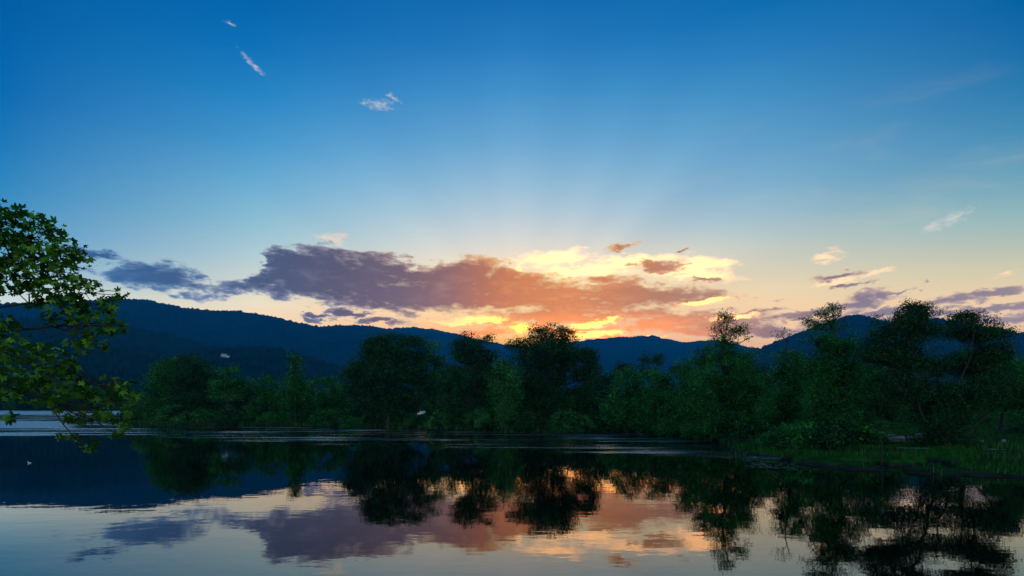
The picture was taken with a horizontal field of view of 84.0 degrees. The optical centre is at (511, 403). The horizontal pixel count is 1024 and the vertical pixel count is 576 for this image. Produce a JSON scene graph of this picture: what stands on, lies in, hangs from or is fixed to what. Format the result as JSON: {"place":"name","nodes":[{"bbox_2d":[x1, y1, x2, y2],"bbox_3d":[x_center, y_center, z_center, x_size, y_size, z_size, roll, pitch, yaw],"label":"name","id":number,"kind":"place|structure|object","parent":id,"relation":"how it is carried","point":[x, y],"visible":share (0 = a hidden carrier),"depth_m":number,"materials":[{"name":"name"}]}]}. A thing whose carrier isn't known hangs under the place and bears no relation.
{"place":"outdoors","nodes":[
{"label":"outdoors","id":0,"kind":"place"},
{"bbox_2d":[127,417,778,438],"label":"shore grass","id":1,"kind":"structure","parent":0,"point":[174,423],"depth_m":97.93,"materials":[{"name":"green plant"}]},
{"bbox_2d":[0,410,1023,575],"bbox_3d":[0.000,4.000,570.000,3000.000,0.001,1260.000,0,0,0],"label":"water","id":2,"kind":"structure","parent":0,"point":[219,501],"depth_m":21.78,"materials":[{"name":"blue liquid"}]},
{"bbox_2d":[111,425,948,469],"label":"pond weed","id":3,"kind":"object","parent":2,"relation":"on","point":[716,455],"visible":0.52,"depth_m":40.79,"materials":[{"name":"green plant"}]},
{"bbox_2d":[0,298,1023,402],"bbox_3d":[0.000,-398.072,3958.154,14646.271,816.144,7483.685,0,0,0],"label":"hills","id":4,"kind":"structure","parent":0,"point":[255,343],"depth_m":2959.79,"materials":[{"name":"blue"}]},
{"bbox_2d":[0,406,1023,478],"bbox_3d":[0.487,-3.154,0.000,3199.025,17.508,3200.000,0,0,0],"label":"ground","id":5,"kind":"structure","parent":0,"point":[831,462],"depth_m":39.31,"materials":[{"name":"green plant"}]},
{"bbox_2d":[0,390,6,408],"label":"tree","id":6,"kind":"object","parent":5,"relation":"on","point":[1,405],"visible":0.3,"depth_m":373.92,"materials":[{"name":"green plant"}]},
{"bbox_2d":[1,397,11,408],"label":"tree","id":7,"kind":"object","parent":5,"relation":"on","point":[5,405],"visible":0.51,"depth_m":372.04,"materials":[{"name":"green plant"}]},
{"bbox_2d":[8,399,18,408],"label":"tree","id":8,"kind":"object","parent":5,"relation":"on","point":[11,404],"visible":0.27,"depth_m":366.28,"materials":[{"name":"green plant"}]},
{"bbox_2d":[14,393,31,409],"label":"tree","id":9,"kind":"object","parent":5,"relation":"on","point":[24,405],"visible":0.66,"depth_m":356.51,"materials":[{"name":"green plant"}]},
{"bbox_2d":[32,393,44,409],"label":"tree","id":10,"kind":"object","parent":5,"relation":"on","point":[37,406],"visible":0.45,"depth_m":350.61,"materials":[{"name":"green plant"}]},
{"bbox_2d":[46,385,66,404],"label":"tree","id":11,"kind":"object","parent":5,"relation":"on","point":[56,388],"visible":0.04,"depth_m":357.67,"materials":[{"name":"green plant"}]},
{"bbox_2d":[0,198,140,453],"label":"sweetgum tree","id":12,"kind":"object","parent":5,"relation":"on","point":[12,240],"visible":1,"depth_m":7.64,"materials":[{"name":"green plant"}]},
{"bbox_2d":[68,390,85,409],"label":"tree","id":13,"kind":"object","parent":5,"relation":"on","point":[74,402],"visible":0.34,"depth_m":342.66,"materials":[{"name":"green plant"}]},
{"bbox_2d":[84,397,96,409],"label":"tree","id":14,"kind":"object","parent":5,"relation":"on","point":[87,401],"visible":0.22,"depth_m":342.51,"materials":[{"name":"green plant"}]},
{"bbox_2d":[98,391,112,408],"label":"tree","id":15,"kind":"object","parent":5,"relation":"on","point":[103,398],"visible":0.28,"depth_m":343.53,"materials":[{"name":"green plant"}]},
{"bbox_2d":[96,384,114,408],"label":"tree","id":16,"kind":"object","parent":5,"relation":"on","point":[102,390],"visible":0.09,"depth_m":367.02,"materials":[{"name":"green plant"}]},
{"bbox_2d":[110,397,122,409],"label":"tree","id":17,"kind":"object","parent":5,"relation":"on","point":[118,405],"visible":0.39,"depth_m":342.65,"materials":[{"name":"green plant"}]},
{"bbox_2d":[117,406,132,417],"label":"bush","id":18,"kind":"object","parent":5,"relation":"on","point":[121,413],"visible":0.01,"depth_m":126.08,"materials":[{"name":"green plant"}]},
{"bbox_2d":[119,406,149,421],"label":"bush","id":19,"kind":"object","parent":5,"relation":"on","point":[139,410],"visible":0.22,"depth_m":108.51,"materials":[{"name":"green plant"}]},
{"bbox_2d":[127,388,142,399],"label":"tree","id":20,"kind":"object","parent":5,"relation":"on","point":[138,390],"visible":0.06,"depth_m":358.80,"materials":[{"name":"green plant"}]},
{"bbox_2d":[130,392,148,411],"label":"bush","id":21,"kind":"object","parent":5,"relation":"on","point":[138,400],"visible":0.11,"depth_m":121.43,"materials":[{"name":"green plant"}]},
{"bbox_2d":[141,406,169,420],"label":"bush","id":22,"kind":"object","parent":5,"relation":"on","point":[151,414],"visible":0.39,"depth_m":107.31,"materials":[{"name":"green plant"}]},
{"bbox_2d":[154,405,177,422],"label":"bush","id":23,"kind":"object","parent":5,"relation":"on","point":[171,416],"visible":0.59,"depth_m":103.45,"materials":[{"name":"green plant"}]},
{"bbox_2d":[138,354,196,411],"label":"tree","id":24,"kind":"object","parent":5,"relation":"on","point":[160,394],"visible":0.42,"depth_m":110.33,"materials":[{"name":"green plant"}]},
{"bbox_2d":[158,404,188,422],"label":"bush","id":25,"kind":"object","parent":5,"relation":"on","point":[180,416],"visible":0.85,"depth_m":103.30,"materials":[{"name":"green plant"}]},
{"bbox_2d":[161,352,230,416],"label":"tree","id":26,"kind":"object","parent":5,"relation":"on","point":[192,369],"visible":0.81,"depth_m":105.84,"materials":[{"name":"green plant"}]},
{"bbox_2d":[187,407,216,423],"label":"bush","id":27,"kind":"object","parent":5,"relation":"on","point":[199,415],"visible":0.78,"depth_m":103.43,"materials":[{"name":"green plant"}]},
{"bbox_2d":[205,361,256,409],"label":"tree","id":28,"kind":"object","parent":5,"relation":"on","point":[236,386],"visible":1,"depth_m":101.48,"materials":[{"name":"green plant"}]},
{"bbox_2d":[229,397,237,411],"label":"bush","id":29,"kind":"object","parent":5,"relation":"on","point":[234,404],"visible":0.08,"depth_m":128.69,"materials":[{"name":"green plant"}]},
{"bbox_2d":[229,384,260,406],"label":"tree","id":30,"kind":"object","parent":5,"relation":"on","point":[248,395],"visible":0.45,"depth_m":116.80,"materials":[{"name":"green plant"}]},
{"bbox_2d":[239,404,257,423],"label":"bush","id":31,"kind":"object","parent":5,"relation":"on","point":[249,406],"visible":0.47,"depth_m":105.39,"materials":[{"name":"green plant"}]},
{"bbox_2d":[237,395,266,413],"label":"bush","id":32,"kind":"object","parent":5,"relation":"on","point":[243,403],"visible":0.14,"depth_m":115.18,"materials":[{"name":"green plant"}]},
{"bbox_2d":[244,406,265,422],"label":"bush","id":33,"kind":"object","parent":5,"relation":"on","point":[253,412],"visible":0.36,"depth_m":104.95,"materials":[{"name":"green plant"}]},
{"bbox_2d":[248,371,284,412],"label":"tree","id":34,"kind":"object","parent":5,"relation":"on","point":[266,400],"visible":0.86,"depth_m":105.22,"materials":[{"name":"green plant"}]},
{"bbox_2d":[255,410,283,423],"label":"bush","id":35,"kind":"object","parent":5,"relation":"on","point":[272,417],"visible":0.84,"depth_m":103.08,"materials":[{"name":"green plant"}]},
{"bbox_2d":[272,352,319,422],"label":"tree","id":36,"kind":"object","parent":5,"relation":"on","point":[297,394],"visible":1,"depth_m":101.29,"materials":[{"name":"green plant"}]},
{"bbox_2d":[305,409,319,422],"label":"bush","id":37,"kind":"object","parent":5,"relation":"on","point":[315,412],"visible":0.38,"depth_m":104.33,"materials":[{"name":"green plant"}]},
{"bbox_2d":[309,407,338,422],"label":"bush","id":38,"kind":"object","parent":5,"relation":"on","point":[324,415],"visible":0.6,"depth_m":102.52,"materials":[{"name":"green plant"}]},
{"bbox_2d":[307,375,351,410],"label":"tree","id":39,"kind":"object","parent":5,"relation":"on","point":[324,397],"visible":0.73,"depth_m":111.26,"materials":[{"name":"green plant"}]},
{"bbox_2d":[329,407,360,426],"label":"bush","id":40,"kind":"object","parent":5,"relation":"on","point":[351,412],"visible":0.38,"depth_m":95.08,"materials":[{"name":"green plant"}]},
{"bbox_2d":[337,415,362,428],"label":"bush","id":41,"kind":"object","parent":5,"relation":"on","point":[346,422],"visible":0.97,"depth_m":91.77,"materials":[{"name":"green plant"}]},
{"bbox_2d":[336,330,440,428],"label":"tree","id":42,"kind":"object","parent":5,"relation":"on","point":[400,370],"visible":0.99,"depth_m":88.50,"materials":[{"name":"green plant"}]},
{"bbox_2d":[383,413,407,426],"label":"bush","id":43,"kind":"object","parent":5,"relation":"on","point":[397,419],"visible":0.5,"depth_m":91.68,"materials":[{"name":"green plant"}]},
{"bbox_2d":[389,397,419,415],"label":"bush","id":44,"kind":"object","parent":5,"relation":"on","point":[411,409],"visible":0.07,"depth_m":124.52,"materials":[{"name":"green plant"}]},
{"bbox_2d":[402,417,412,427],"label":"bush","id":45,"kind":"object","parent":5,"relation":"on","point":[406,422],"visible":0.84,"depth_m":89.71,"materials":[{"name":"green plant"}]},
{"bbox_2d":[402,412,418,426],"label":"bush","id":46,"kind":"object","parent":5,"relation":"on","point":[413,417],"visible":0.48,"depth_m":90.82,"materials":[{"name":"green plant"}]},
{"bbox_2d":[413,412,432,427],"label":"bush","id":47,"kind":"object","parent":5,"relation":"on","point":[419,420],"visible":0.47,"depth_m":89.91,"materials":[{"name":"green plant"}]},
{"bbox_2d":[413,338,454,416],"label":"tree","id":48,"kind":"object","parent":5,"relation":"on","point":[439,363],"visible":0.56,"depth_m":93.56,"materials":[{"name":"green plant"}]},
{"bbox_2d":[425,403,446,416],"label":"bush","id":49,"kind":"object","parent":5,"relation":"on","point":[431,412],"visible":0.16,"depth_m":107.63,"materials":[{"name":"green plant"}]},
{"bbox_2d":[424,409,451,428],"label":"bush","id":50,"kind":"object","parent":5,"relation":"on","point":[433,421],"visible":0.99,"depth_m":86.07,"materials":[{"name":"green plant"}]},
{"bbox_2d":[426,356,469,399],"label":"tree","id":51,"kind":"object","parent":5,"relation":"on","point":[446,387],"visible":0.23,"depth_m":111.38,"materials":[{"name":"green plant"}]},
{"bbox_2d":[429,331,508,427],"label":"tree","id":52,"kind":"object","parent":5,"relation":"on","point":[464,354],"visible":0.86,"depth_m":85.42,"materials":[{"name":"green plant"}]},
{"bbox_2d":[463,408,489,427],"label":"bush","id":53,"kind":"object","parent":5,"relation":"on","point":[472,415],"visible":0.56,"depth_m":84.76,"materials":[{"name":"green plant"}]},
{"bbox_2d":[473,406,492,425],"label":"shrub","id":54,"kind":"object","parent":5,"relation":"on","point":[482,416],"visible":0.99,"depth_m":81.74,"materials":[{"name":"green plant"}]},
{"bbox_2d":[480,355,514,398],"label":"tree","id":55,"kind":"object","parent":5,"relation":"on","point":[501,363],"visible":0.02,"depth_m":109.75,"materials":[{"name":"green plant"}]},
{"bbox_2d":[488,407,522,428],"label":"bush","id":56,"kind":"object","parent":5,"relation":"on","point":[499,422],"visible":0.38,"depth_m":83.81,"materials":[{"name":"green plant"}]},
{"bbox_2d":[484,354,527,431],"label":"willow","id":57,"kind":"object","parent":5,"relation":"on","point":[504,387],"visible":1,"depth_m":81.36,"materials":[{"name":"green plant"}]},
{"bbox_2d":[133,423,957,475],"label":"reeds","id":58,"kind":"object","parent":5,"relation":"on","point":[727,443],"visible":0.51,"depth_m":56.67,"materials":[{"name":"green plant"}]},
{"bbox_2d":[496,322,609,419],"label":"tree","id":59,"kind":"object","parent":5,"relation":"on","point":[550,353],"visible":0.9,"depth_m":84.74,"materials":[{"name":"green plant"}]},
{"bbox_2d":[543,418,566,429],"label":"bush","id":60,"kind":"object","parent":5,"relation":"on","point":[558,424],"visible":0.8,"depth_m":81.17,"materials":[{"name":"green plant"}]},
{"bbox_2d":[547,409,574,429],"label":"bush","id":61,"kind":"object","parent":5,"relation":"on","point":[555,416],"visible":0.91,"depth_m":81.13,"materials":[{"name":"green plant"}]},
{"bbox_2d":[564,409,583,428],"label":"bush","id":62,"kind":"object","parent":5,"relation":"on","point":[573,415],"visible":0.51,"depth_m":81.21,"materials":[{"name":"green plant"}]},
{"bbox_2d":[573,415,596,431],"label":"bush","id":63,"kind":"object","parent":5,"relation":"on","point":[589,422],"visible":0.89,"depth_m":80.67,"materials":[{"name":"green plant"}]},
{"bbox_2d":[582,414,593,424],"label":"bush","id":64,"kind":"object","parent":5,"relation":"on","point":[589,416],"visible":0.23,"depth_m":84.22,"materials":[{"name":"green plant"}]},
{"bbox_2d":[592,414,603,427],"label":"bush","id":65,"kind":"object","parent":5,"relation":"on","point":[595,420],"visible":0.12,"depth_m":84.00,"materials":[{"name":"green plant"}]},
{"bbox_2d":[592,366,625,400],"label":"tree","id":66,"kind":"object","parent":5,"relation":"on","point":[605,379],"visible":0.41,"depth_m":96.83,"materials":[{"name":"green plant"}]},
{"bbox_2d":[596,365,652,432],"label":"tree","id":67,"kind":"object","parent":5,"relation":"on","point":[621,411],"visible":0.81,"depth_m":76.75,"materials":[{"name":"green plant"}]},
{"bbox_2d":[607,351,682,392],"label":"tree","id":68,"kind":"object","parent":5,"relation":"on","point":[647,360],"visible":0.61,"depth_m":214.67,"materials":[{"name":"green plant"}]},
{"bbox_2d":[627,364,681,434],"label":"tree","id":69,"kind":"object","parent":5,"relation":"on","point":[660,381],"visible":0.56,"depth_m":73.61,"materials":[{"name":"green plant"}]},
{"bbox_2d":[647,357,713,436],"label":"tree","id":70,"kind":"object","parent":5,"relation":"on","point":[668,423],"visible":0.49,"depth_m":69.36,"materials":[{"name":"green plant"}]},
{"bbox_2d":[673,308,775,439],"bbox_3d":[22.977,-2.588,61.168,11.410,15.783,8.424,0,0,0],"label":"tree","id":71,"kind":"object","parent":5,"relation":"on","point":[726,386],"visible":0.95,"depth_m":60.71,"materials":[{"name":"green plant"}]},
{"bbox_2d":[719,420,776,443],"bbox_3d":[24.324,3.416,58.114,6.671,3.636,3.931,0,0,-24],"label":"bush","id":72,"kind":"object","parent":5,"relation":"on","point":[748,431],"visible":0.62,"depth_m":57.16,"materials":[{"name":"green plant"}]},
{"bbox_2d":[740,358,783,400],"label":"tree","id":73,"kind":"object","parent":5,"relation":"on","point":[765,372],"visible":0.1,"depth_m":83.36,"materials":[{"name":"green plant"}]},
{"bbox_2d":[751,422,809,449],"bbox_3d":[22.258,2.808,46.916,5.422,2.664,3.880,0,0,0],"label":"shrub","id":74,"kind":"object","parent":5,"relation":"on","point":[768,441],"visible":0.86,"depth_m":46.27,"materials":[{"name":"green plant"}]},
{"bbox_2d":[749,327,816,429],"bbox_3d":[27.577,-1.465,56.500,7.647,12.500,5.518,0,0,0],"label":"tree","id":75,"kind":"object","parent":5,"relation":"on","point":[791,380],"visible":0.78,"depth_m":56.27,"materials":[{"name":"green plant"}]},
{"bbox_2d":[777,418,831,448],"bbox_3d":[24.330,2.690,46.883,5.703,3.155,4.022,0,0,10],"label":"bush","id":76,"kind":"object","parent":5,"relation":"on","point":[803,433],"visible":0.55,"depth_m":46.09,"materials":[{"name":"green plant"}]},
{"bbox_2d":[775,355,849,400],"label":"tree","id":77,"kind":"object","parent":5,"relation":"on","point":[804,380],"visible":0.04,"depth_m":85.38,"materials":[{"name":"green plant"}]},
{"bbox_2d":[807,417,857,448],"bbox_3d":[25.901,2.619,45.903,3.407,3.151,5.781,0,0,43],"label":"bush","id":78,"kind":"object","parent":5,"relation":"on","point":[835,433],"visible":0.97,"depth_m":44.78,"materials":[{"name":"green plant"}]},
{"bbox_2d":[790,302,892,444],"bbox_3d":[28.176,-2.276,49.078,7.682,13.126,6.100,0,0,0],"label":"tree","id":79,"kind":"object","parent":5,"relation":"on","point":[830,404],"visible":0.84,"depth_m":48.34,"materials":[{"name":"green plant"}]},
{"bbox_2d":[703,420,1023,463],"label":"sedge","id":80,"kind":"object","parent":5,"relation":"on","point":[1009,446],"visible":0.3,"depth_m":42.19,"materials":[{"name":"green plant"}]},
{"bbox_2d":[843,417,887,445],"bbox_3d":[28.985,2.648,48.143,5.703,3.156,4.022,0,0,-3],"label":"bush","id":81,"kind":"object","parent":5,"relation":"on","point":[861,433],"visible":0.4,"depth_m":46.94,"materials":[{"name":"green plant"}]},
{"bbox_2d":[731,422,1023,475],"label":"grass","id":82,"kind":"structure","parent":5,"relation":"on","point":[986,463],"depth_m":40.33,"materials":[{"name":"green plant"}]},
{"bbox_2d":[845,361,915,432],"bbox_3d":[33.756,-0.233,51.898,6.677,8.375,4.900,0,0,-21],"label":"tree","id":83,"kind":"object","parent":5,"relation":"on","point":[890,412],"visible":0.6,"depth_m":51.30,"materials":[{"name":"green plant"}]},
{"bbox_2d":[870,416,896,464],"bbox_3d":[24.512,3.006,37.468,1.540,4.436,1.054,0,0,0],"label":"sapling","id":84,"kind":"object","parent":5,"relation":"on","point":[883,422],"visible":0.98,"depth_m":37.45,"materials":[{"name":"green plant"}]},
{"bbox_2d":[878,434,908,443],"bbox_3d":[32.106,3.030,47.469,7.083,1.268,0.170,0,0,26],"label":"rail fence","id":85,"kind":"object","parent":5,"relation":"on","point":[894,435],"visible":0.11,"depth_m":47.53,"materials":[{"name":"brown wood"}]},
{"bbox_2d":[889,436,908,441],"bbox_3d":[34.660,3.212,50.991,1.673,0.871,1.521,0,0,-42],"label":"boulder","id":86,"kind":"object","parent":5,"relation":"on","point":[896,438],"visible":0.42,"depth_m":50.47,"materials":[{"name":"stone"}]},
{"bbox_2d":[843,298,1023,446],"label":"tree","id":87,"kind":"object","parent":5,"relation":"on","point":[909,323],"visible":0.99,"depth_m":43.44,"materials":[{"name":"green plant"}]},
{"bbox_2d":[966,352,1023,432],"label":"tree","id":88,"kind":"object","parent":5,"relation":"on","point":[1015,367],"visible":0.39,"depth_m":60.79,"materials":[{"name":"green plant"}]},
{"bbox_2d":[0,0,1023,347],"label":"sky","id":89,"kind":"structure","parent":0,"point":[603,169],"materials":[{"name":"blue"}]}
]}

